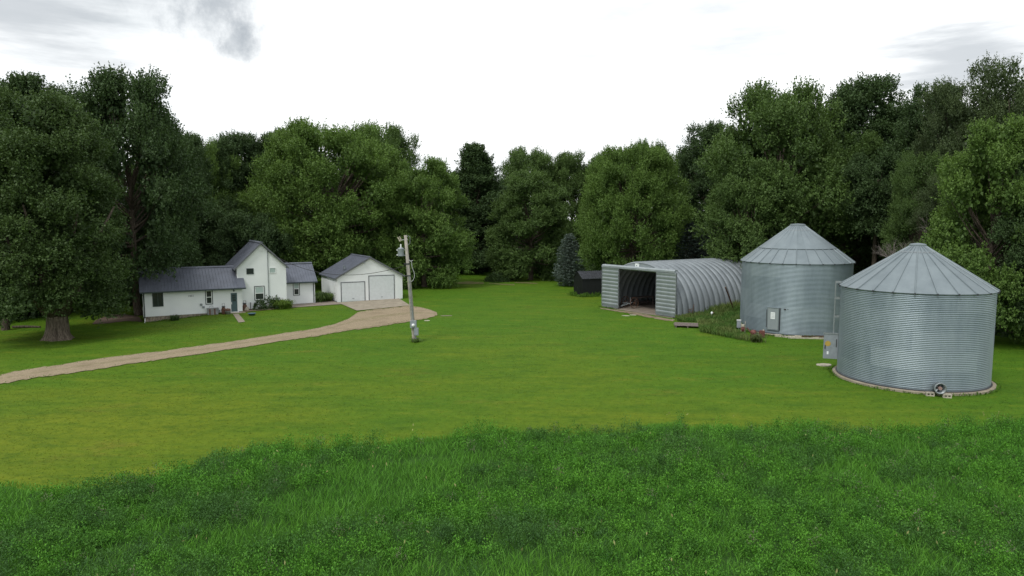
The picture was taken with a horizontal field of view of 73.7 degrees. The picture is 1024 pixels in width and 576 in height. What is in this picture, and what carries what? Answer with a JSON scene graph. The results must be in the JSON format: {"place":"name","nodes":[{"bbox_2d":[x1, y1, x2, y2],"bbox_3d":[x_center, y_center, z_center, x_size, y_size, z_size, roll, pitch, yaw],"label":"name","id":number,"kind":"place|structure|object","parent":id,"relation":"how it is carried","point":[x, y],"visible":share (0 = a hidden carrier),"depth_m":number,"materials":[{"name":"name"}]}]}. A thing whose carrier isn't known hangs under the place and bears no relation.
{"place":"outdoors","nodes":[
{"label":"outdoors","id":0,"kind":"place"},
{"bbox_2d":[0,305,436,383],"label":"gravel driveway","id":1,"kind":"structure","parent":0,"point":[375,318],"depth_m":52.12,"materials":[{"name":"beige gravel"}]},
{"bbox_2d":[291,301,339,307],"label":"patio","id":2,"kind":"structure","parent":0,"point":[316,304],"depth_m":76.68,"materials":[{"name":"concrete"}]},
{"bbox_2d":[0,235,1023,491],"bbox_3d":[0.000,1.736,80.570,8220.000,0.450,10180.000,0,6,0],"label":"lawn","id":3,"kind":"structure","parent":0,"point":[494,323],"depth_m":39.84,"materials":[{"name":"green plant"}]},
{"bbox_2d":[0,316,9,330],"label":"tree stump","id":4,"kind":"object","parent":3,"relation":"on","point":[6,325],"visible":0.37,"depth_m":61.71,"materials":[{"name":"brown wood"}]},
{"bbox_2d":[12,325,40,327],"bbox_3d":[-44.971,3.572,63.227,2.506,0.240,0.240,0,6,-3],"label":"log","id":5,"kind":"object","parent":3,"relation":"on","point":[24,326],"visible":1,"depth_m":63.15,"materials":[{"name":"brown wood"}]},
{"bbox_2d":[0,70,103,253],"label":"maple tree","id":6,"kind":"object","parent":3,"relation":"on","point":[23,83],"visible":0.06,"depth_m":70.37,"materials":[{"name":"green plant"}]},
{"bbox_2d":[0,83,137,341],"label":"maple tree","id":7,"kind":"object","parent":3,"relation":"on","point":[54,266],"visible":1,"depth_m":53.34,"materials":[{"name":"green plant"}]},
{"bbox_2d":[93,314,142,323],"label":"mulch bed","id":8,"kind":"object","parent":3,"relation":"on","point":[125,317],"visible":0.91,"depth_m":68.33,"materials":[{"name":"brown soil"}]},
{"bbox_2d":[116,170,128,202],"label":"leafy tree","id":9,"kind":"object","parent":3,"relation":"on","point":[123,199],"visible":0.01,"depth_m":95.72,"materials":[{"name":"green plant"}]},
{"bbox_2d":[55,60,220,315],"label":"maple tree","id":10,"kind":"object","parent":3,"relation":"on","point":[148,131],"visible":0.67,"depth_m":67.40,"materials":[{"name":"green plant"}]},
{"bbox_2d":[121,213,188,304],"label":"leafy tree","id":11,"kind":"object","parent":3,"relation":"on","point":[146,239],"visible":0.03,"depth_m":79.89,"materials":[{"name":"green plant"}]},
{"bbox_2d":[119,154,206,246],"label":"leafy tree","id":12,"kind":"object","parent":3,"relation":"on","point":[132,170],"depth_m":97.73,"materials":[{"name":"green plant"}]},
{"bbox_2d":[167,315,180,320],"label":"daylily","id":13,"kind":"object","parent":3,"relation":"on","point":[173,317],"visible":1,"depth_m":66.35,"materials":[{"name":"green plant"}]},
{"bbox_2d":[133,130,226,265],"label":"maple tree","id":14,"kind":"object","parent":3,"relation":"on","point":[196,142],"visible":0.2,"depth_m":86.07,"materials":[{"name":"green plant"}]},
{"bbox_2d":[207,307,217,314],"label":"wash tub","id":15,"kind":"object","parent":3,"relation":"on","point":[212,311],"visible":1,"depth_m":68.95,"materials":[{"name":"silver metal"}]},
{"bbox_2d":[190,132,249,252],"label":"leafy tree","id":16,"kind":"object","parent":3,"relation":"on","point":[212,150],"visible":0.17,"depth_m":106.12,"materials":[{"name":"green plant"}]},
{"bbox_2d":[221,303,225,313],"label":"milk can","id":17,"kind":"object","parent":3,"relation":"on","point":[223,310],"visible":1,"depth_m":69.00,"materials":[{"name":"metal"}]},
{"bbox_2d":[138,240,317,322],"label":"farmhouse","id":18,"kind":"object","parent":3,"relation":"on","point":[251,271],"visible":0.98,"depth_m":70.69,"materials":[{"name":"white paint"}]},
{"bbox_2d":[152,293,163,306],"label":"window","id":19,"kind":"structure","parent":18,"relation":"in","point":[157,298],"depth_m":66.81,"materials":[{"name":"black glass"}]},
{"bbox_2d":[205,291,212,304],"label":"window","id":20,"kind":"structure","parent":18,"relation":"in","point":[208,294],"depth_m":69.03,"materials":[{"name":"white glass"}]},
{"bbox_2d":[231,293,237,311],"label":"door","id":21,"kind":"structure","parent":18,"relation":"in","point":[234,308],"depth_m":70.19,"materials":[{"name":"green paint"}]},
{"bbox_2d":[246,268,253,273],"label":"window","id":22,"kind":"structure","parent":18,"relation":"in","point":[248,270],"depth_m":71.84,"materials":[{"name":"black glass"}]},
{"bbox_2d":[254,286,264,300],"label":"window","id":23,"kind":"structure","parent":18,"relation":"in","point":[259,291],"depth_m":72.47,"materials":[{"name":"white glass"}]},
{"bbox_2d":[269,267,275,272],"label":"window","id":24,"kind":"structure","parent":18,"relation":"in","point":[272,269],"depth_m":72.93,"materials":[{"name":"white glass"}]},
{"bbox_2d":[293,283,299,295],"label":"window","id":25,"kind":"structure","parent":18,"relation":"in","point":[296,287],"depth_m":77.05,"materials":[{"name":"white glass"}]},
{"bbox_2d":[225,308,230,313],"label":"flower pot","id":26,"kind":"object","parent":3,"relation":"on","point":[227,310],"visible":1,"depth_m":68.88,"materials":[{"name":"brown ceramic"}]},
{"bbox_2d":[203,129,265,251],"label":"leafy tree","id":27,"kind":"object","parent":3,"relation":"on","point":[239,144],"visible":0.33,"depth_m":107.95,"materials":[{"name":"green plant"}]},
{"bbox_2d":[233,314,244,321],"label":"stepping path","id":28,"kind":"structure","parent":3,"relation":"on","point":[238,317],"depth_m":65.83,"materials":[{"name":"concrete"}]},
{"bbox_2d":[200,208,295,265],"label":"leafy tree","id":29,"kind":"object","parent":3,"relation":"on","point":[235,225],"visible":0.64,"depth_m":85.70,"materials":[{"name":"green plant"}]},
{"bbox_2d":[238,127,318,247],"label":"maple tree","id":30,"kind":"object","parent":3,"relation":"on","point":[261,140],"visible":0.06,"depth_m":112.30,"materials":[{"name":"green plant"}]},
{"bbox_2d":[271,298,296,309],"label":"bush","id":31,"kind":"object","parent":3,"relation":"on","point":[281,304],"visible":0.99,"depth_m":72.82,"materials":[{"name":"green plant"}]},
{"bbox_2d":[314,292,335,301],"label":"daylily","id":32,"kind":"object","parent":3,"relation":"on","point":[321,297],"visible":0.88,"depth_m":79.00,"materials":[{"name":"green plant"}]},
{"bbox_2d":[236,116,423,275],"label":"maple tree","id":33,"kind":"object","parent":3,"relation":"on","point":[299,171],"visible":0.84,"depth_m":91.22,"materials":[{"name":"green plant"}]},
{"bbox_2d":[329,157,344,178],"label":"leafy tree","id":34,"kind":"object","parent":3,"relation":"on","point":[338,165],"visible":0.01,"depth_m":123.76,"materials":[{"name":"green plant"}]},
{"bbox_2d":[319,253,404,301],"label":"garage","id":35,"kind":"structure","parent":3,"relation":"on","point":[347,283],"depth_m":80.74,"materials":[{"name":"white paint"}]},
{"bbox_2d":[333,283,335,300],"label":"door","id":36,"kind":"structure","parent":35,"relation":"in","point":[334,285],"depth_m":79.55,"materials":[{"name":"metal"}]},
{"bbox_2d":[341,281,364,301],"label":"garage door","id":37,"kind":"structure","parent":35,"relation":"in","point":[350,291],"depth_m":79.67,"materials":[{"name":"grey metal"}]},
{"bbox_2d":[368,275,394,299],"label":"garage door","id":38,"kind":"structure","parent":35,"relation":"in","point":[380,286],"depth_m":81.30,"materials":[{"name":"grey metal"}]},
{"bbox_2d":[338,298,408,309],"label":"concrete apron","id":39,"kind":"object","parent":3,"relation":"on","point":[368,304],"visible":0.99,"depth_m":76.60,"materials":[{"name":"beige concrete"}]},
{"bbox_2d":[337,117,425,255],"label":"maple tree","id":40,"kind":"object","parent":3,"relation":"on","point":[396,138],"visible":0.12,"depth_m":109.43,"materials":[{"name":"green plant"}]},
{"bbox_2d":[397,235,418,340],"bbox_3d":[-8.094,0.181,52.951,1.625,8.529,0.656,0,6,0],"label":"utility pole","id":41,"kind":"object","parent":3,"relation":"on","point":[413,322],"visible":0.95,"depth_m":52.91,"materials":[{"name":"grey wood"}]},
{"bbox_2d":[269,252,405,274],"bbox_3d":[-17.075,-2.127,62.672,0.044,1.643,26.542,-5,8,-42],"label":"service cable","id":42,"kind":"object","parent":41,"relation":"attached to","point":[334,274],"visible":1,"depth_m":62.55,"materials":[{"name":"black rubber"}]},
{"bbox_2d":[410,337,420,342],"bbox_3d":[-7.521,4.040,53.314,1.334,0.385,1.213,5,8,42],"label":"grass tuft","id":43,"kind":"object","parent":3,"relation":"on","point":[418,339],"visible":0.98,"depth_m":53.18,"materials":[{"name":"green plant"}]},
{"bbox_2d":[370,154,478,288],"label":"maple tree","id":44,"kind":"object","parent":3,"relation":"on","point":[445,239],"visible":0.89,"depth_m":93.82,"materials":[{"name":"green plant"}]},
{"bbox_2d":[456,281,483,283],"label":"soil patch","id":45,"kind":"object","parent":3,"relation":"on","point":[468,282],"visible":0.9,"depth_m":103.90,"materials":[{"name":"brown soil"}]},
{"bbox_2d":[435,141,522,272],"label":"leafy tree","id":46,"kind":"object","parent":3,"relation":"on","point":[480,187],"visible":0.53,"depth_m":119.96,"materials":[{"name":"green plant"}]},
{"bbox_2d":[483,272,509,282],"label":"shrub","id":47,"kind":"object","parent":3,"relation":"on","point":[490,277],"visible":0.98,"depth_m":105.02,"materials":[{"name":"green plant"}]},
{"bbox_2d":[1,243,1013,337],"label":"undergrowth","id":48,"kind":"object","parent":3,"relation":"on","point":[860,268],"visible":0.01,"depth_m":83.16,"materials":[{"name":"green plant"}]},
{"bbox_2d":[497,172,528,239],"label":"leafy tree","id":49,"kind":"object","parent":3,"relation":"on","point":[502,181],"visible":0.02,"depth_m":136.29,"materials":[{"name":"green plant"}]},
{"bbox_2d":[484,168,571,280],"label":"leafy tree","id":50,"kind":"object","parent":3,"relation":"on","point":[545,197],"visible":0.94,"depth_m":105.85,"materials":[{"name":"green plant"}]},
{"bbox_2d":[499,145,566,244],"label":"leafy tree","id":51,"kind":"object","parent":3,"relation":"on","point":[519,159],"visible":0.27,"depth_m":135.54,"materials":[{"name":"green plant"}]},
{"bbox_2d":[551,233,585,286],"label":"spruce tree","id":52,"kind":"object","parent":3,"relation":"on","point":[570,257],"visible":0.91,"depth_m":97.58,"materials":[{"name":"green plant"}]},
{"bbox_2d":[551,149,588,253],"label":"leafy tree","id":53,"kind":"object","parent":3,"relation":"on","point":[571,177],"visible":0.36,"depth_m":136.51,"materials":[{"name":"green plant"}]},
{"bbox_2d":[573,270,601,295],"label":"garden shed","id":54,"kind":"structure","parent":3,"relation":"on","point":[590,282],"depth_m":85.31,"materials":[{"name":"black wood"}]},
{"bbox_2d":[575,280,580,294],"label":"door","id":55,"kind":"structure","parent":54,"relation":"in","point":[577,283],"depth_m":85.58,"materials":[{"name":"wood"}]},
{"bbox_2d":[579,143,628,248],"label":"leafy tree","id":56,"kind":"object","parent":3,"relation":"on","point":[592,160],"visible":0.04,"depth_m":135.51,"materials":[{"name":"green plant"}]},
{"bbox_2d":[572,139,697,270],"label":"maple tree","id":57,"kind":"object","parent":3,"relation":"on","point":[613,184],"visible":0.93,"depth_m":89.51,"materials":[{"name":"green plant"}]},
{"bbox_2d":[601,308,674,320],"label":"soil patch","id":58,"kind":"object","parent":3,"relation":"on","point":[650,316],"visible":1,"depth_m":68.03,"materials":[{"name":"grey concrete"}]},
{"bbox_2d":[608,302,674,317],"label":"concrete slab","id":59,"kind":"structure","parent":58,"relation":"on","point":[646,308],"depth_m":73.18,"materials":[{"name":"grey concrete"}]},
{"bbox_2d":[621,296,638,308],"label":"hay rake","id":60,"kind":"object","parent":59,"relation":"on","point":[626,303],"visible":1,"depth_m":73.35,"materials":[{"name":"metal"}]},
{"bbox_2d":[622,137,680,246],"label":"leafy tree","id":61,"kind":"object","parent":3,"relation":"on","point":[646,143],"visible":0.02,"depth_m":124.70,"materials":[{"name":"green plant"}]},
{"bbox_2d":[601,258,741,316],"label":"arched shed","id":62,"kind":"structure","parent":3,"relation":"on","point":[677,287],"depth_m":70.74,"materials":[{"name":"grey metal"}]},
{"bbox_2d":[601,267,619,307],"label":"sliding door","id":63,"kind":"structure","parent":62,"relation":"in","point":[610,276],"depth_m":73.54,"materials":[{"name":"silver metal"}]},
{"bbox_2d":[655,272,676,316],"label":"sliding door","id":64,"kind":"structure","parent":62,"relation":"in","point":[666,283],"depth_m":66.91,"materials":[{"name":"silver metal"}]},
{"bbox_2d":[649,148,696,211],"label":"leafy tree","id":65,"kind":"object","parent":3,"relation":"on","point":[676,157],"visible":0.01,"depth_m":130.27,"materials":[{"name":"green plant"}]},
{"bbox_2d":[673,322,698,327],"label":"board platform","id":66,"kind":"structure","parent":3,"relation":"on","point":[676,324],"depth_m":60.93,"materials":[{"name":"grey wood"}]},
{"bbox_2d":[672,222,707,259],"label":"spruce tree","id":67,"kind":"object","parent":3,"relation":"on","point":[692,249],"visible":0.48,"depth_m":89.43,"materials":[{"name":"green plant"}]},
{"bbox_2d":[669,118,726,257],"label":"leafy tree","id":68,"kind":"object","parent":3,"relation":"on","point":[694,171],"visible":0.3,"depth_m":106.19,"materials":[{"name":"green plant"}]},
{"bbox_2d":[696,221,719,257],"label":"spruce tree","id":69,"kind":"object","parent":3,"relation":"on","point":[707,237],"visible":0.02,"depth_m":91.51,"materials":[{"name":"green plant"}]},
{"bbox_2d":[675,300,749,340],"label":"rank weeds","id":70,"kind":"object","parent":3,"relation":"on","point":[723,319],"visible":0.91,"depth_m":62.86,"materials":[{"name":"green plant"}]},
{"bbox_2d":[725,287,732,307],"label":"leaning beam","id":71,"kind":"structure","parent":3,"relation":"on","point":[729,297],"depth_m":67.92,"materials":[{"name":"metal"}]},
{"bbox_2d":[737,320,740,328],"bbox_3d":[19.203,3.283,57.812,0.360,1.190,0.240,2,6,20],"label":"utility box","id":72,"kind":"object","parent":3,"relation":"on","point":[738,324],"visible":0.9,"depth_m":57.69,"materials":[{"name":"grey metal"}]},
{"bbox_2d":[701,155,808,267],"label":"maple tree","id":73,"kind":"object","parent":3,"relation":"on","point":[736,185],"visible":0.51,"depth_m":74.69,"materials":[{"name":"green plant"}]},
{"bbox_2d":[747,333,768,342],"bbox_3d":[19.245,3.875,53.396,2.221,0.693,2.113,0,6,0],"label":"weed clump","id":74,"kind":"object","parent":3,"relation":"on","point":[755,338],"visible":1,"depth_m":53.24,"materials":[{"name":"green plant"}]},
{"bbox_2d":[759,329,764,337],"bbox_3d":[20.345,3.689,55.556,0.480,0.630,0.320,2,6,20],"label":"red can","id":75,"kind":"object","parent":3,"relation":"on","point":[762,332],"visible":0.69,"depth_m":55.43,"materials":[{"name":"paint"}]},
{"bbox_2d":[688,75,860,272],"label":"maple tree","id":76,"kind":"object","parent":3,"relation":"on","point":[787,126],"visible":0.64,"depth_m":76.54,"materials":[{"name":"green plant"}]},
{"bbox_2d":[788,336,823,338],"bbox_3d":[23.907,3.941,54.820,3.302,0.275,0.240,1,6,9],"label":"plank","id":77,"kind":"object","parent":3,"relation":"on","point":[807,337],"visible":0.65,"depth_m":54.75,"materials":[{"name":"wood"}]},
{"bbox_2d":[816,363,830,366],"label":"stone slab","id":78,"kind":"structure","parent":3,"relation":"on","point":[823,364],"depth_m":44.79,"materials":[{"name":"grey stone"}]},
{"bbox_2d":[807,129,885,251],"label":"maple tree","id":79,"kind":"object","parent":3,"relation":"on","point":[866,145],"visible":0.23,"depth_m":78.77,"materials":[{"name":"green plant"}]},
{"bbox_2d":[798,71,928,274],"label":"maple tree","id":80,"kind":"object","parent":3,"relation":"on","point":[859,97],"visible":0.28,"depth_m":81.63,"materials":[{"name":"green plant"}]},
{"bbox_2d":[835,149,913,265],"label":"leafy tree","id":81,"kind":"object","parent":3,"relation":"on","point":[873,189],"visible":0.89,"depth_m":72.81,"materials":[{"name":"green plant"}]},
{"bbox_2d":[874,236,908,256],"bbox_3d":[35.462,-0.667,63.087,4.812,8.205,3.930,0,6,0],"label":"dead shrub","id":82,"kind":"object","parent":3,"relation":"on","point":[889,249],"visible":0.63,"depth_m":63.56,"materials":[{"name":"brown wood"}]},
{"bbox_2d":[878,148,945,257],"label":"leafy tree","id":83,"kind":"object","parent":3,"relation":"on","point":[904,179],"visible":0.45,"depth_m":65.77,"materials":[{"name":"green plant"}]},
{"bbox_2d":[832,365,995,395],"bbox_3d":[24.039,5.413,41.245,8.523,0.240,8.523,0,6,0],"label":"bin pad","id":84,"kind":"object","parent":3,"relation":"on","point":[992,388],"visible":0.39,"depth_m":38.09,"materials":[{"name":"concrete"}]},
{"bbox_2d":[823,243,1000,393],"bbox_3d":[24.047,1.309,40.831,8.253,8.010,8.253,-2,6,-22],"label":"grain bin","id":85,"kind":"object","parent":84,"relation":"on","point":[917,316],"visible":1,"depth_m":37.85,"materials":[{"name":"metal"}]},
{"bbox_2d":[823,332,838,358],"bbox_3d":[19.917,3.612,42.674,0.860,1.620,0.170,2,6,19],"label":"electrical box","id":86,"kind":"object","parent":85,"relation":"in","point":[830,344],"depth_m":42.63,"materials":[{"name":"metal"}]},
{"bbox_2d":[865,80,970,259],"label":"leafy tree","id":87,"kind":"object","parent":3,"relation":"on","point":[912,123],"visible":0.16,"depth_m":74.90,"materials":[{"name":"green plant"}]},
{"bbox_2d":[925,391,934,396],"bbox_3d":[22.671,5.747,37.034,0.400,0.210,0.200,1,6,13],"label":"concrete block","id":88,"kind":"object","parent":3,"relation":"on","point":[929,394],"depth_m":36.95,"materials":[{"name":"concrete"}]},
{"bbox_2d":[905,173,986,266],"bbox_3d":[38.911,-3.489,60.995,7.183,14.376,6.609,1,6,10],"label":"leafy tree","id":89,"kind":"object","parent":3,"relation":"on","point":[925,208],"visible":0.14,"depth_m":60.54,"materials":[{"name":"green plant"}]},
{"bbox_2d":[942,393,951,397],"bbox_3d":[23.341,5.787,36.638,0.400,0.210,0.200,1,6,13],"label":"concrete block","id":90,"kind":"object","parent":3,"relation":"on","point":[947,395],"depth_m":36.56,"materials":[{"name":"concrete"}]},
{"bbox_2d":[917,214,990,247],"bbox_3d":[36.101,-1.093,56.860,4.920,10.287,6.049,-2,6,-16],"label":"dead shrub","id":91,"kind":"object","parent":3,"relation":"on","point":[928,229],"visible":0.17,"depth_m":56.58,"materials":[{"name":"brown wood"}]},
{"bbox_2d":[908,72,1023,241],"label":"leafy tree","id":92,"kind":"object","parent":3,"relation":"on","point":[940,124],"visible":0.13,"depth_m":66.52,"materials":[{"name":"green plant"}]},
{"bbox_2d":[917,112,1023,345],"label":"maple tree","id":93,"kind":"object","parent":3,"relation":"on","point":[1000,151],"visible":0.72,"depth_m":51.33,"materials":[{"name":"green plant"}]},
{"bbox_2d":[925,51,1023,276],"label":"leafy tree","id":94,"kind":"object","parent":3,"relation":"on","point":[991,73],"visible":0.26,"depth_m":61.18,"materials":[{"name":"green plant"}]},
{"bbox_2d":[985,161,1023,333],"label":"leafy tree","id":95,"kind":"object","parent":3,"relation":"on","point":[1002,229],"visible":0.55,"depth_m":49.89,"materials":[{"name":"green plant"}]},
{"label":"stone bed","id":96,"kind":"structure","parent":3,"relation":"on","visible":0},
{"bbox_2d":[253,299,266,310],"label":"shrub","id":97,"kind":"object","parent":96,"relation":"on","point":[256,304],"visible":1,"depth_m":72.09,"materials":[{"name":"green plant"}]},
{"bbox_2d":[261,295,274,309],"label":"shrub","id":98,"kind":"object","parent":96,"relation":"on","point":[268,302],"visible":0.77,"depth_m":72.66,"materials":[{"name":"green plant"}]},
{"bbox_2d":[269,295,279,308],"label":"shrub","id":99,"kind":"object","parent":96,"relation":"on","point":[275,297],"visible":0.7,"depth_m":72.96,"materials":[{"name":"green plant"}]},
{"bbox_2d":[0,424,1023,575],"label":"field soil","id":100,"kind":"structure","parent":0,"point":[546,566],"depth_m":21.57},
{"bbox_2d":[0,410,1023,575],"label":"tall weeds","id":101,"kind":"object","parent":100,"relation":"on","point":[515,514],"visible":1,"depth_m":22.10,"materials":[{"name":"green plant"}]},
{"bbox_2d":[0,0,1023,218],"label":"sky","id":102,"kind":"structure","parent":0,"point":[555,76],"materials":[{"name":"white"}]},
{"bbox_2d":[631,295,653,305],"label":"workbench","id":103,"kind":"object","parent":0,"point":[647,301],"visible":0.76,"depth_m":76.31,"materials":[{"name":"brown wood"}]},
{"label":"bin pad","id":104,"kind":"structure","parent":0,"visible":0},
{"bbox_2d":[740,223,855,335],"bbox_3d":[24.587,-1.048,59.169,9.256,9.060,9.256,2,6,23],"label":"grain bin","id":105,"kind":"object","parent":104,"relation":"on","point":[791,274],"visible":0.82,"depth_m":55.73,"materials":[{"name":"metal"}]},
{"bbox_2d":[766,307,780,330],"bbox_3d":[21.515,2.531,56.228,1.122,1.880,0.170,6,8,44],"label":"door","id":106,"kind":"structure","parent":105,"relation":"in","point":[772,313],"depth_m":56.16,"materials":[{"name":"grey metal"}]}
]}

